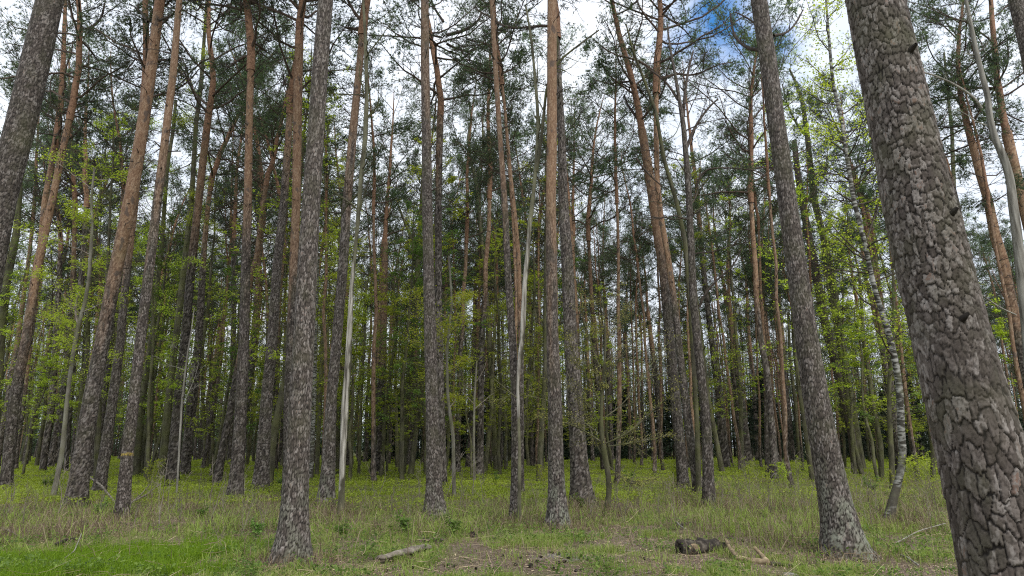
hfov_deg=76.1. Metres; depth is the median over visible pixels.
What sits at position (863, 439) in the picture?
spruce tree
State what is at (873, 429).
broadleaf tree
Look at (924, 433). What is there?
spruce tree
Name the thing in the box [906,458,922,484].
leafy sprout
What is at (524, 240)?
pine tree
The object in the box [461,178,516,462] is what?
pine tree
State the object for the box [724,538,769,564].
forked branch
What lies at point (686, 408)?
pine tree
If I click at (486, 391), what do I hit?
pine tree
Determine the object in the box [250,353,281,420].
broadleaf tree
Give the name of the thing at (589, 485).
bare shrub
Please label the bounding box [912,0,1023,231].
pine tree
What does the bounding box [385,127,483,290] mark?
pine tree
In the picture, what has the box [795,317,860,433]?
broadleaf tree
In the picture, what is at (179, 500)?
bare shrub
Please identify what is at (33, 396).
broadleaf tree
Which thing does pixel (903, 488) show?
leafy sprout
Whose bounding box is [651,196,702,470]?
pine tree
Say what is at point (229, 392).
broadleaf tree
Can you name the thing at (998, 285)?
pine tree
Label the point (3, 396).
broadleaf tree
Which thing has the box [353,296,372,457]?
pine tree
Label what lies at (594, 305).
pine tree
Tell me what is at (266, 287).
pine tree
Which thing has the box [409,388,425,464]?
broadleaf tree
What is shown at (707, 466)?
broadleaf tree
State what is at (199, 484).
bare shrub
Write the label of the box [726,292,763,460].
pine tree
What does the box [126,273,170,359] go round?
pine tree
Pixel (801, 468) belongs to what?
leafy sprout
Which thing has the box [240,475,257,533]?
bare shrub
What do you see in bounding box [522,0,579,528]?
pine tree
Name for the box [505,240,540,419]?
pine tree
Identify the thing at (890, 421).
broadleaf tree
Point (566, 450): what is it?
spruce tree
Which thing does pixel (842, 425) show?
broadleaf tree
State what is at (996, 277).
pine tree
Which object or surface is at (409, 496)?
bare shrub
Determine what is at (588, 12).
sky
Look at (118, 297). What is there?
pine tree
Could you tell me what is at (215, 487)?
bare shrub
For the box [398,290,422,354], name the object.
pine tree
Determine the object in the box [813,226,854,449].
pine tree
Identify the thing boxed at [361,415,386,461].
spruce tree
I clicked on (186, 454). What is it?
pine tree
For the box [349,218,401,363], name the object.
pine tree
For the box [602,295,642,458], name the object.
pine tree
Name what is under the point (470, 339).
pine tree
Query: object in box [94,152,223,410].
pine tree
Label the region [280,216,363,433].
broadleaf tree
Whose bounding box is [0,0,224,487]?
pine tree
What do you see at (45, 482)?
leafy sprout
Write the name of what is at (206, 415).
pine tree
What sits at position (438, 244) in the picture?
pine tree
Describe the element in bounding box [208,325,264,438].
broadleaf tree
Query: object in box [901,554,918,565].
fallen stick
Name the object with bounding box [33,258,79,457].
pine tree
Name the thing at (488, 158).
pine tree
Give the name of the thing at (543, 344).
broadleaf tree
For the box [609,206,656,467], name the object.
pine tree
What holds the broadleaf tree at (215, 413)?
on the ground at (566, 564)
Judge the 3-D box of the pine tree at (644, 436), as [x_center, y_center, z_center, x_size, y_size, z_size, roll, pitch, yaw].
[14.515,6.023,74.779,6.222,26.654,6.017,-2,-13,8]
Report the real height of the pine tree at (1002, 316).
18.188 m
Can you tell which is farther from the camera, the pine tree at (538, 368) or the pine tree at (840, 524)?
the pine tree at (538, 368)
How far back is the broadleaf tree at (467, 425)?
29.60 m
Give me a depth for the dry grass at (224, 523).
13.14 m
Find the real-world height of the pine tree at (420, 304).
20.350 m
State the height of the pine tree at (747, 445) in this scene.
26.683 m
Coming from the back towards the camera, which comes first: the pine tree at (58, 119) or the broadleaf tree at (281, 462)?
the broadleaf tree at (281, 462)
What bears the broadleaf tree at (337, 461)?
on the ground at (566, 564)
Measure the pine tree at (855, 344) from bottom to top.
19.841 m
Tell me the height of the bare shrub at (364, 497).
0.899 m
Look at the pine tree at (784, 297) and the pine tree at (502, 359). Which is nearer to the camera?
the pine tree at (784, 297)
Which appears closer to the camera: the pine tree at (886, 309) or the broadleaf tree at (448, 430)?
the broadleaf tree at (448, 430)
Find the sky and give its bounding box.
[0,0,1023,448]
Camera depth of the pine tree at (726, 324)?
76.61 m
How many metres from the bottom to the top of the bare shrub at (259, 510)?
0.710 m
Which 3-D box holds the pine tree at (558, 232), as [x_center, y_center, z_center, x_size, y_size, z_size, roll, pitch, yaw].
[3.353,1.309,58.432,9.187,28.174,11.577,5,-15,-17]
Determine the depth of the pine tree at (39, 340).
59.66 m
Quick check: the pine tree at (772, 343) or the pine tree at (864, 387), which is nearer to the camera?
the pine tree at (864, 387)
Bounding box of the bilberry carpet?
[0,455,940,509]
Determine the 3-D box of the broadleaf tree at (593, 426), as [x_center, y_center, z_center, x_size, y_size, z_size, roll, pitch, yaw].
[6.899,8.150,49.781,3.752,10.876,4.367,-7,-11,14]
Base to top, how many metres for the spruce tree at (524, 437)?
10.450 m
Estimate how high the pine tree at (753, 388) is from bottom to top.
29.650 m
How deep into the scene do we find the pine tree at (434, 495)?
14.97 m
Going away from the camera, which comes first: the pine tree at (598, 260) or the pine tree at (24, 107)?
the pine tree at (24, 107)
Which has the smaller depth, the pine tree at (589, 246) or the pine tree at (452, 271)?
the pine tree at (589, 246)
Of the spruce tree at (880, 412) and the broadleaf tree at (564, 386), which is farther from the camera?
the spruce tree at (880, 412)
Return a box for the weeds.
[0,482,957,575]
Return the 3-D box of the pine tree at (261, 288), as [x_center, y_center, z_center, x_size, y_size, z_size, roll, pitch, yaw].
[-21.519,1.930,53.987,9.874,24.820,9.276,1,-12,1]
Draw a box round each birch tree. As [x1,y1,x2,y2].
[277,256,367,481]
[485,289,514,468]
[763,0,932,520]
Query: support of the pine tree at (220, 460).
on the ground at (566, 564)
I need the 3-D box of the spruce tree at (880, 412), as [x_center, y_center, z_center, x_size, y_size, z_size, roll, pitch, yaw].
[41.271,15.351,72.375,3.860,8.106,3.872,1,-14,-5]
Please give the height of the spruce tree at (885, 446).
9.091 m
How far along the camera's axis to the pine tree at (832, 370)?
69.55 m
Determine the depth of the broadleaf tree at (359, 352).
29.35 m
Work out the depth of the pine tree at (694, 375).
22.07 m
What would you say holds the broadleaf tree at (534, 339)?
on the ground at (566, 564)
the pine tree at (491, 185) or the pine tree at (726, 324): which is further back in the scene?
the pine tree at (726, 324)
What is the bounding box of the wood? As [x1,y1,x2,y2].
[2,271,1023,457]
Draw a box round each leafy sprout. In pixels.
[40,470,55,487]
[94,497,110,514]
[144,458,166,488]
[196,503,211,518]
[222,459,230,479]
[249,516,266,537]
[275,472,281,483]
[334,517,350,538]
[395,509,415,534]
[441,510,462,536]
[492,471,499,484]
[534,463,547,489]
[573,492,583,509]
[623,470,635,487]
[662,459,676,482]
[738,456,755,482]
[749,460,773,490]
[773,461,790,488]
[793,454,809,480]
[862,476,879,489]
[888,470,906,494]
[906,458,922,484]
[916,450,939,488]
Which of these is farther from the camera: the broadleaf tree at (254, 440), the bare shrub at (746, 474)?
the broadleaf tree at (254, 440)
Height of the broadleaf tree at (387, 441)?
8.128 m
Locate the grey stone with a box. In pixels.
[781,572,798,575]
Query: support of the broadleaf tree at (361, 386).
on the ground at (566, 564)
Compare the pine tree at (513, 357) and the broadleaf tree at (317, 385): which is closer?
the pine tree at (513, 357)
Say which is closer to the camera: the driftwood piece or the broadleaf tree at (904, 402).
the driftwood piece
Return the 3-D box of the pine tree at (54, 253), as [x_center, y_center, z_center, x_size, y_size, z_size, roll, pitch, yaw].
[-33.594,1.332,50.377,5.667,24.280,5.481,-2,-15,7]
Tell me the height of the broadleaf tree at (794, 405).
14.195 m
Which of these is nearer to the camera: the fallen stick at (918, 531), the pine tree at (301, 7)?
the fallen stick at (918, 531)
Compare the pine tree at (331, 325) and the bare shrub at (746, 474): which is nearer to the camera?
the bare shrub at (746, 474)
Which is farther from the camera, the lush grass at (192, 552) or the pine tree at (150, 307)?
the pine tree at (150, 307)
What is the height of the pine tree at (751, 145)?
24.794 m
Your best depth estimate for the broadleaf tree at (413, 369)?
33.53 m
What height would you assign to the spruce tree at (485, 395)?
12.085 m
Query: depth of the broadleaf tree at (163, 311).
25.74 m
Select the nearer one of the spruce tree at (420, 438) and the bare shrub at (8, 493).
the bare shrub at (8, 493)
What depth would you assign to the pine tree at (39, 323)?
64.54 m
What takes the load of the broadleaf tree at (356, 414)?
on the ground at (566, 564)
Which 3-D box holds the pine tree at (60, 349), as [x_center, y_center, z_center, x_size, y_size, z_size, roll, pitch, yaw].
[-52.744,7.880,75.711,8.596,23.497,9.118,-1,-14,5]
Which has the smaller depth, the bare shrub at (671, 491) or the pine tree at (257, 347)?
the bare shrub at (671, 491)
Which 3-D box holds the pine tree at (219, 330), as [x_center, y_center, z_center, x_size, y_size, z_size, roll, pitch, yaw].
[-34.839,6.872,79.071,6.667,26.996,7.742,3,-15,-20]
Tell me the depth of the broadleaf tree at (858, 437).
43.96 m
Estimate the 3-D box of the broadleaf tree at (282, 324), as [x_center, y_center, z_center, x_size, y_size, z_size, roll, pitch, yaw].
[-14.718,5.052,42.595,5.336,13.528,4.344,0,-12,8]
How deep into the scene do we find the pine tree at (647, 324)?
63.29 m
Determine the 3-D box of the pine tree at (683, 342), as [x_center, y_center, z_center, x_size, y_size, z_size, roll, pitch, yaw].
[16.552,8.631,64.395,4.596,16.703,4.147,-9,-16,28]
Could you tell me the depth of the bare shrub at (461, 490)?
14.58 m
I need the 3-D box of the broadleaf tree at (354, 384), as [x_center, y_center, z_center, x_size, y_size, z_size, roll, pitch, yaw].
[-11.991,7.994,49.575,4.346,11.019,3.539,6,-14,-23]
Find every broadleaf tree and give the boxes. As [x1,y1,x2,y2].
[0,89,81,421]
[0,226,54,437]
[0,229,54,422]
[1,108,157,478]
[1,322,38,439]
[3,278,78,461]
[4,328,45,462]
[9,236,88,466]
[12,145,143,495]
[18,111,162,440]
[21,330,66,477]
[21,350,41,434]
[25,273,94,463]
[29,246,132,436]
[30,234,127,422]
[54,214,157,412]
[74,326,127,436]
[105,210,214,479]
[107,300,136,425]
[113,292,171,446]
[119,221,215,473]
[121,304,173,466]
[128,100,211,478]
[133,228,203,486]
[139,307,193,474]
[145,268,216,438]
[152,308,211,497]
[154,156,257,414]
[154,211,231,467]
[154,364,165,429]
[177,239,254,463]
[183,249,277,440]
[183,261,283,480]
[193,46,360,485]
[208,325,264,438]
[215,302,273,461]
[223,245,289,463]
[234,190,346,418]
[245,371,261,466]
[248,266,319,430]
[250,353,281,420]
[252,296,273,461]
[253,275,323,432]
[254,249,289,469]
[273,288,339,443]
[277,181,376,473]
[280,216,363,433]
[307,120,360,477]
[315,239,370,424]
[315,243,370,427]
[316,216,370,418]
[317,236,393,471]
[321,308,368,449]
[325,281,378,481]
[330,256,382,478]
[331,294,370,463]
[337,322,370,438]
[338,237,421,478]
[347,375,370,452]
[351,199,443,482]
[360,362,391,477]
[364,259,423,442]
[366,117,491,478]
[369,258,413,470]
[375,205,487,422]
[376,336,409,472]
[379,165,467,413]
[385,256,482,496]
[389,397,413,455]
[393,179,444,476]
[396,258,476,433]
[397,289,463,478]
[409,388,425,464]
[412,359,448,475]
[443,264,489,466]
[449,355,480,479]
[450,360,493,483]
[452,214,537,471]
[452,307,472,457]
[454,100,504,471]
[465,246,529,478]
[472,258,543,420]
[475,379,503,468]
[476,292,539,470]
[484,390,498,454]
[485,236,541,420]
[486,121,627,481]
[488,322,525,462]
[495,255,566,465]
[501,206,562,433]
[501,268,568,471]
[507,289,568,440]
[510,333,542,457]
[524,237,594,430]
[524,322,566,428]
[529,292,566,408]
[546,325,567,426]
[563,334,616,443]
[578,280,639,474]
[581,334,594,432]
[582,330,629,463]
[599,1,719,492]
[615,316,663,459]
[629,23,770,505]
[641,157,760,475]
[670,322,713,465]
[683,343,714,421]
[684,348,717,458]
[688,177,793,467]
[712,102,875,481]
[715,323,763,458]
[747,355,791,432]
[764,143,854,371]
[767,137,858,473]
[773,312,800,461]
[780,43,866,469]
[780,193,916,476]
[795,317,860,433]
[796,284,861,468]
[815,175,919,480]
[816,260,895,475]
[832,218,924,487]
[832,294,895,482]
[832,342,881,432]
[848,338,883,463]
[860,366,887,460]
[869,269,935,479]
[870,291,926,428]
[883,319,926,432]
[903,328,927,431]
[904,408,920,448]
[905,333,935,460]
[905,340,924,411]
[911,412,924,451]
[924,52,975,231]
[986,293,1021,411]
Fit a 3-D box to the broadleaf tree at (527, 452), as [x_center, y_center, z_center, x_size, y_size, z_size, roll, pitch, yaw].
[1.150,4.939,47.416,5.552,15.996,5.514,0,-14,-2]
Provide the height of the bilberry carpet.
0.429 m
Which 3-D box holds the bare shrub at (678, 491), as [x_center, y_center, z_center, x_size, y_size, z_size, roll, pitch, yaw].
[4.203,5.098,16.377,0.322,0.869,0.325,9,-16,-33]
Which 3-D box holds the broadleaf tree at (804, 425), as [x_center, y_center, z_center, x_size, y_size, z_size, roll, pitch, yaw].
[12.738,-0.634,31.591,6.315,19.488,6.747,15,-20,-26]
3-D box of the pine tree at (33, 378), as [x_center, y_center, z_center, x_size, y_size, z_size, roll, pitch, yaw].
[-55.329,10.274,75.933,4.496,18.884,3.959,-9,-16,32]
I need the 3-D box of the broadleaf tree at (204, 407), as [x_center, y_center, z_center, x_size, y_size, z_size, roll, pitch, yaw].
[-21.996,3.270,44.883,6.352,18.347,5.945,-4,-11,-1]
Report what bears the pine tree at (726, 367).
on the ground at (566, 564)
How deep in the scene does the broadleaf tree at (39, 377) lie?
47.76 m
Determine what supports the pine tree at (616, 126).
on the ground at (566, 564)
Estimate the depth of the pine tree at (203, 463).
43.81 m
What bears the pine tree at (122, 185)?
on the ground at (566, 564)
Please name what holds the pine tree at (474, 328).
on the ground at (566, 564)
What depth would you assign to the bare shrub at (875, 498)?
13.75 m
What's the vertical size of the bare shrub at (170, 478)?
1.093 m
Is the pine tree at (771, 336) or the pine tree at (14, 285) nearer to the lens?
the pine tree at (14, 285)
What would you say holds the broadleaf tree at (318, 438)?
on the ground at (566, 564)
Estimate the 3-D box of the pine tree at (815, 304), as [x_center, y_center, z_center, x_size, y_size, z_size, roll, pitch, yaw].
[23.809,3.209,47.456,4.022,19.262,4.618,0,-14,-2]
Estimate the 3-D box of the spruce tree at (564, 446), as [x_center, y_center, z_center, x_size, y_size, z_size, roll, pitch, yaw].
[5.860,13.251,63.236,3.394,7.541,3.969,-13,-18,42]
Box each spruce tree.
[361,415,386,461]
[385,394,408,460]
[391,407,423,462]
[417,396,425,458]
[444,396,452,461]
[446,410,462,459]
[450,406,467,457]
[460,353,507,461]
[503,384,544,458]
[524,397,547,458]
[563,406,594,460]
[563,429,590,458]
[585,401,599,461]
[608,399,631,457]
[614,389,644,459]
[614,405,636,456]
[636,388,665,456]
[662,389,674,458]
[697,384,717,458]
[746,399,762,456]
[748,369,782,451]
[750,374,794,461]
[763,397,796,455]
[790,397,806,459]
[839,417,867,459]
[856,388,887,455]
[856,389,886,457]
[875,382,926,460]
[877,391,888,456]
[878,383,887,454]
[887,370,929,460]
[909,398,929,456]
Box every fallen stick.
[55,537,75,545]
[90,476,121,517]
[131,484,159,503]
[423,538,442,542]
[770,561,793,566]
[896,523,945,542]
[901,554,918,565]
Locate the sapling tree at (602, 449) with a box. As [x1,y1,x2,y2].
[481,281,684,510]
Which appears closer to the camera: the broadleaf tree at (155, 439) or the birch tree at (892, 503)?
the birch tree at (892, 503)
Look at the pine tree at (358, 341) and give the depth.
69.91 m
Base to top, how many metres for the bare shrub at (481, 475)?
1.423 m
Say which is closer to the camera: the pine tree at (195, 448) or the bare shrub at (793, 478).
the bare shrub at (793, 478)
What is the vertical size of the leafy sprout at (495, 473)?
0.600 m
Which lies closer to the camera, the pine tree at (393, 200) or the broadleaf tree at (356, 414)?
the pine tree at (393, 200)
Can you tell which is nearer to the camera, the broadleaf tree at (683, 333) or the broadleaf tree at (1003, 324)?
the broadleaf tree at (1003, 324)
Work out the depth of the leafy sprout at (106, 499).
14.47 m
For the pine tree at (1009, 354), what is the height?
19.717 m
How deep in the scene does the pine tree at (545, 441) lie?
51.85 m
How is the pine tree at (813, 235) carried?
on the ground at (566, 564)
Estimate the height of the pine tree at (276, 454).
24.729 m
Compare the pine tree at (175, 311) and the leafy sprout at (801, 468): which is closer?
the leafy sprout at (801, 468)
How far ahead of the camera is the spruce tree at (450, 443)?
60.62 m
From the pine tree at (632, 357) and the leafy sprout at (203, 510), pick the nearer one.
the leafy sprout at (203, 510)
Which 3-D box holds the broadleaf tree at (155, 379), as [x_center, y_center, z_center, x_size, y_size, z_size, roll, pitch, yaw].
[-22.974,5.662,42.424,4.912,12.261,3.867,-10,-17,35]
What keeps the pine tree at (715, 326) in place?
on the ground at (566, 564)
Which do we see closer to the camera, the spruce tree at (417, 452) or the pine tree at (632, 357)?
the pine tree at (632, 357)
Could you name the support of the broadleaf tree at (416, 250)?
on the ground at (566, 564)
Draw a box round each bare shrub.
[0,472,18,517]
[8,477,16,506]
[19,486,30,525]
[46,448,84,507]
[53,455,74,519]
[94,482,107,515]
[143,467,164,495]
[147,456,173,526]
[165,468,193,519]
[174,484,189,525]
[193,470,211,500]
[208,457,229,522]
[209,518,226,549]
[220,477,228,510]
[230,464,251,496]
[239,471,267,514]
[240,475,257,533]
[253,497,270,528]
[355,478,374,514]
[363,455,388,501]
[387,480,399,509]
[401,477,420,511]
[414,463,425,499]
[440,451,463,501]
[453,466,469,514]
[464,451,482,500]
[469,452,486,508]
[582,469,600,518]
[607,461,640,523]
[612,480,624,515]
[655,491,662,515]
[665,471,678,518]
[671,477,685,506]
[699,474,726,510]
[740,452,750,501]
[744,454,759,494]
[765,485,772,511]
[773,448,814,512]
[793,451,804,488]
[848,464,863,511]
[860,464,876,499]
[872,484,878,512]
[917,481,933,526]
[920,464,934,499]
[928,484,939,515]
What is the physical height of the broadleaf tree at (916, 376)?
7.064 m
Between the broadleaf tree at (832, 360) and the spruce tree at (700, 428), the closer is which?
the broadleaf tree at (832, 360)
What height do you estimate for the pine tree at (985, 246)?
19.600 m
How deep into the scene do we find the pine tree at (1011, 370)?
75.68 m
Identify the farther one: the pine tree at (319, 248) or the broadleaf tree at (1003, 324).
the pine tree at (319, 248)
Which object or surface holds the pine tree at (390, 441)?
on the ground at (566, 564)
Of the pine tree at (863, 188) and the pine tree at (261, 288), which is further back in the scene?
the pine tree at (261, 288)
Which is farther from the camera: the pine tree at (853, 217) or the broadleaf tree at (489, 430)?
the pine tree at (853, 217)
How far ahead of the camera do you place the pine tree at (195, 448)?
63.13 m
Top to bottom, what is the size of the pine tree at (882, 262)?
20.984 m
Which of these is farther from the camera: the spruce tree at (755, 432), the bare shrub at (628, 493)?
the spruce tree at (755, 432)
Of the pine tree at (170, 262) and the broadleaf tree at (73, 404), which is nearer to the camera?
the broadleaf tree at (73, 404)
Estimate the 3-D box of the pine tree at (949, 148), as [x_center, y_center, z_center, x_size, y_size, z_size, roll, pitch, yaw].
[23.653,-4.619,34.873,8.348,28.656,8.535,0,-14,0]
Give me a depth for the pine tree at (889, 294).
58.18 m
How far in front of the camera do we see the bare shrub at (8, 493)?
13.14 m
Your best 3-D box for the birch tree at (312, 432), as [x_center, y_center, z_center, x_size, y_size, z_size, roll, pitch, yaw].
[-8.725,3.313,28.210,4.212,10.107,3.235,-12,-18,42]
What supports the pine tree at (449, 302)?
on the ground at (566, 564)
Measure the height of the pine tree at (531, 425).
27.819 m
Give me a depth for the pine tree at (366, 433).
59.27 m
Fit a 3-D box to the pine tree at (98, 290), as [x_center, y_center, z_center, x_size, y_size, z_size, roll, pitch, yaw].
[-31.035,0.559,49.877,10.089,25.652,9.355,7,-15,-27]
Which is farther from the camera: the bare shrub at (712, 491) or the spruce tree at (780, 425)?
the spruce tree at (780, 425)
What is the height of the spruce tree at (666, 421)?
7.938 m
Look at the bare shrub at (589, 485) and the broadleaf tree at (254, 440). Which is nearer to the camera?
the bare shrub at (589, 485)
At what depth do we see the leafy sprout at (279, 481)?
24.23 m
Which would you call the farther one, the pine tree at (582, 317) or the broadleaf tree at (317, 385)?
the pine tree at (582, 317)
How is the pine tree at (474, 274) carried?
on the ground at (566, 564)
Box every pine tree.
[0,0,63,292]
[0,0,137,462]
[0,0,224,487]
[0,28,162,473]
[0,61,95,465]
[2,11,142,472]
[3,263,26,398]
[8,249,43,333]
[9,135,71,267]
[13,280,94,447]
[14,138,99,470]
[14,235,63,353]
[16,157,113,465]
[16,267,53,447]
[19,261,56,449]
[19,305,59,456]
[20,83,117,472]
[22,263,79,444]
[27,73,184,468]
[28,137,178,346]
[32,208,85,461]
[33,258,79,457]
[39,264,127,351]
[40,198,158,465]
[45,281,80,392]
[49,185,112,466]
[51,38,170,480]
[64,0,221,491]
[64,0,284,507]
[66,245,138,341]
[78,115,155,348]
[87,209,117,374]
[91,271,140,366]
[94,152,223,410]
[103,238,144,361]
[104,0,313,485]
[110,198,222,352]
[110,256,142,459]
[111,0,214,519]
[113,248,156,407]
[117,243,173,458]
[120,208,198,381]
[120,238,177,457]
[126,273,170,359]
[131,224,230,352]
[132,299,195,456]
[134,188,201,459]
[138,197,213,413]
[142,1,223,479]
[142,4,305,476]
[158,220,224,457]
[160,74,334,345]
[164,0,346,499]
[169,11,379,425]
[178,64,283,466]
[180,250,218,460]
[182,111,259,458]
[191,0,398,498]
[192,268,230,461]
[193,241,238,459]
[194,64,371,411]
[195,240,254,458]
[197,192,274,456]
[199,177,242,467]
[199,178,288,432]
[205,255,230,407]
[209,15,362,485]
[214,276,238,365]
[220,170,290,419]
[227,123,359,471]
[228,0,373,492]
[228,230,269,312]
[236,259,287,450]
[252,126,383,343]
[258,289,286,373]
[260,163,304,464]
[265,0,332,565]
[277,61,361,448]
[281,84,407,468]
[283,219,335,321]
[314,0,420,505]
[314,244,367,462]
[318,150,435,408]
[320,213,368,462]
[325,30,416,485]
[329,65,462,475]
[331,0,527,488]
[349,182,402,463]
[349,208,447,462]
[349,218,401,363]
[349,244,392,459]
[352,276,372,425]
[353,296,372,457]
[364,200,416,460]
[376,226,419,350]
[383,69,479,469]
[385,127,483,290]
[388,291,412,459]
[392,0,457,520]
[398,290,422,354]
[399,210,462,460]
[402,220,492,328]
[408,227,452,463]
[409,151,482,432]
[419,264,468,344]
[429,0,543,493]
[432,57,511,474]
[432,93,543,470]
[433,186,486,471]
[442,143,542,468]
[442,171,517,461]
[442,279,458,329]
[443,0,546,478]
[443,264,477,349]
[443,306,472,453]
[445,35,546,370]
[448,247,503,449]
[451,0,603,507]
[451,222,513,463]
[453,282,485,446]
[455,156,561,351]
[458,184,520,435]
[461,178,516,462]
[462,197,523,465]
[463,0,519,520]
[467,178,543,404]
[469,229,514,458]
[493,16,623,387]
[495,113,575,467]
[497,88,628,467]
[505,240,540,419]
[506,217,582,442]
[509,164,558,469]
[521,172,596,302]
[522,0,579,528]
[522,52,679,472]
[522,248,562,465]
[527,79,630,293]
[543,205,625,462]
[560,272,615,432]
[561,254,614,379]
[561,261,604,384]
[563,9,673,484]
[574,219,629,443]
[575,178,648,459]
[575,211,621,453]
[577,296,590,350]
[578,0,690,488]
[578,289,595,457]
[579,0,772,493]
[586,141,666,474]
[596,247,657,453]
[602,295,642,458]
[605,193,685,460]
[608,237,655,466]
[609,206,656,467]
[611,275,639,459]
[616,31,758,469]
[618,133,679,473]
[620,232,660,458]
[620,266,656,461]
[638,0,860,482]
[646,148,730,434]
[647,263,697,367]
[648,225,739,442]
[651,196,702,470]
[651,257,683,379]
[656,312,687,378]
[673,175,756,463]
[674,253,706,465]
[678,141,767,465]
[678,150,745,473]
[685,271,730,461]
[697,233,733,465]
[705,184,780,458]
[709,35,805,487]
[712,68,805,476]
[723,155,786,461]
[725,282,754,419]
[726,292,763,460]
[727,204,784,469]
[728,0,879,561]
[731,240,782,468]
[734,193,815,459]
[738,313,793,416]
[739,205,786,457]
[741,195,817,458]
[741,218,791,462]
[742,281,787,462]
[744,240,783,429]
[759,71,905,469]
[765,221,817,348]
[766,236,807,470]
[768,302,790,394]
[774,277,827,326]
[781,219,823,350]
[788,64,907,473]
[807,212,854,359]
[812,162,894,456]
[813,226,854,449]
[813,255,855,384]
[816,205,883,377]
[819,180,884,457]
[819,326,842,447]
[822,0,1023,388]
[828,88,919,480]
[836,253,873,460]
[842,0,1023,273]
[844,297,868,415]
[845,0,1023,575]
[851,199,911,456]
[855,325,880,425]
[879,259,904,318]
[882,228,901,297]
[882,280,910,454]
[901,315,923,459]
[902,332,918,454]
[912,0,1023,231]
[933,46,1023,416]
[959,191,997,338]
[964,216,1016,395]
[967,236,1011,362]
[972,229,1018,318]
[974,199,1018,304]
[977,225,1013,327]
[980,254,1018,350]
[985,281,1008,360]
[985,301,999,342]
[987,280,1023,422]
[993,306,1019,417]
[998,328,1015,382]
[1007,0,1023,73]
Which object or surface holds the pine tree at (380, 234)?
on the ground at (566, 564)
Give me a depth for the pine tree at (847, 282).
46.15 m
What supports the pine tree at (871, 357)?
on the ground at (566, 564)
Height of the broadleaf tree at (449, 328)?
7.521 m
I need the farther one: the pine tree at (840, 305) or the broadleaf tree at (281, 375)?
the pine tree at (840, 305)
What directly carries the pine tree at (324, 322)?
on the ground at (566, 564)
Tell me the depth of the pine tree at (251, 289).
59.78 m
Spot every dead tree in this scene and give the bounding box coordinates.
[305,0,397,514]
[488,6,605,524]
[922,0,1023,363]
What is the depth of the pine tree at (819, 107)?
43.45 m
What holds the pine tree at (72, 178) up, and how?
on the ground at (566, 564)
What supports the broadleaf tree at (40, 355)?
on the ground at (566, 564)
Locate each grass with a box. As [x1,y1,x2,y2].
[0,470,955,565]
[0,531,272,575]
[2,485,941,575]
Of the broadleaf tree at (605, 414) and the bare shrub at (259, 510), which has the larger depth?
the broadleaf tree at (605, 414)
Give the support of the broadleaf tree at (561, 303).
on the ground at (566, 564)
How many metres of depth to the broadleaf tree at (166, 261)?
30.40 m
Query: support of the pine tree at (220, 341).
on the ground at (566, 564)
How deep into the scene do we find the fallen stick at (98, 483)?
19.27 m
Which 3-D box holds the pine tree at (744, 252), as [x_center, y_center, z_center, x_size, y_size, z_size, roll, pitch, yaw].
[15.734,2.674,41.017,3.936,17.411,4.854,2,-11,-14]
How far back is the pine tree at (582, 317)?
87.44 m
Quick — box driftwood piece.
[377,544,431,560]
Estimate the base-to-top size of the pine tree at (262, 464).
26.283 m
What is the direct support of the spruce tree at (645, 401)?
on the ground at (566, 564)
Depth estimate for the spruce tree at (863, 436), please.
71.49 m
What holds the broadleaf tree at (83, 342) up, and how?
on the ground at (566, 564)
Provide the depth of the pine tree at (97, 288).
58.24 m
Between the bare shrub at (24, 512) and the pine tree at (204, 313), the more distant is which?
the pine tree at (204, 313)
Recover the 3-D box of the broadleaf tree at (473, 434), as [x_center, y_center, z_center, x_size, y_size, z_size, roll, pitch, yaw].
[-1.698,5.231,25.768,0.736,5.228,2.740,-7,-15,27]
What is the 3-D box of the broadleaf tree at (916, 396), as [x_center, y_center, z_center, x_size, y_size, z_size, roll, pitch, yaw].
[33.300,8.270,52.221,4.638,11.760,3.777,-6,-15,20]
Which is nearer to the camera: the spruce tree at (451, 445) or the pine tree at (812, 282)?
the pine tree at (812, 282)
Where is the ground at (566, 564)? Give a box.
[0,449,957,575]
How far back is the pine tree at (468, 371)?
75.03 m
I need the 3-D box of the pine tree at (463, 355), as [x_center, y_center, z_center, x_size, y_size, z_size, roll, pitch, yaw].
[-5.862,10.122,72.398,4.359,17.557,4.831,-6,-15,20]
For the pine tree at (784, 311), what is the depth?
65.82 m
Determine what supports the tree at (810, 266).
on the ground at (566, 564)
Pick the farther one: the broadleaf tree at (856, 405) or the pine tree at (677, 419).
the broadleaf tree at (856, 405)
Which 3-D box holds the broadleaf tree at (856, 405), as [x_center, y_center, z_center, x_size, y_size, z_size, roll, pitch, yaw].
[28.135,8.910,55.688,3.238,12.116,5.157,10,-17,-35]
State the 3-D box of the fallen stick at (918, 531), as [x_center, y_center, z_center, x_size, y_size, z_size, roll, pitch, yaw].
[6.809,4.087,10.929,2.429,0.148,0.080,11,-18,-39]
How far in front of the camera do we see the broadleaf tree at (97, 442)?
25.57 m
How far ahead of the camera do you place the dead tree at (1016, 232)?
18.21 m
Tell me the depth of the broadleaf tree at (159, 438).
31.29 m
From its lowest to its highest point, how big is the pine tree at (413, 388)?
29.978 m
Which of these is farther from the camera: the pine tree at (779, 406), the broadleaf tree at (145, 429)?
the pine tree at (779, 406)
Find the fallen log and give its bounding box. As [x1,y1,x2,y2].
[675,537,720,554]
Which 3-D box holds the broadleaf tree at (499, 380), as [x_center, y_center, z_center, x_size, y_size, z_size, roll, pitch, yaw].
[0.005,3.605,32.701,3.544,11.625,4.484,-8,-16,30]
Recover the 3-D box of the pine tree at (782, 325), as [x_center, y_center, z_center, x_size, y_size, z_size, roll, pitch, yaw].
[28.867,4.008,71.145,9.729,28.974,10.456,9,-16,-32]
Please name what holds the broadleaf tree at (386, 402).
on the ground at (566, 564)

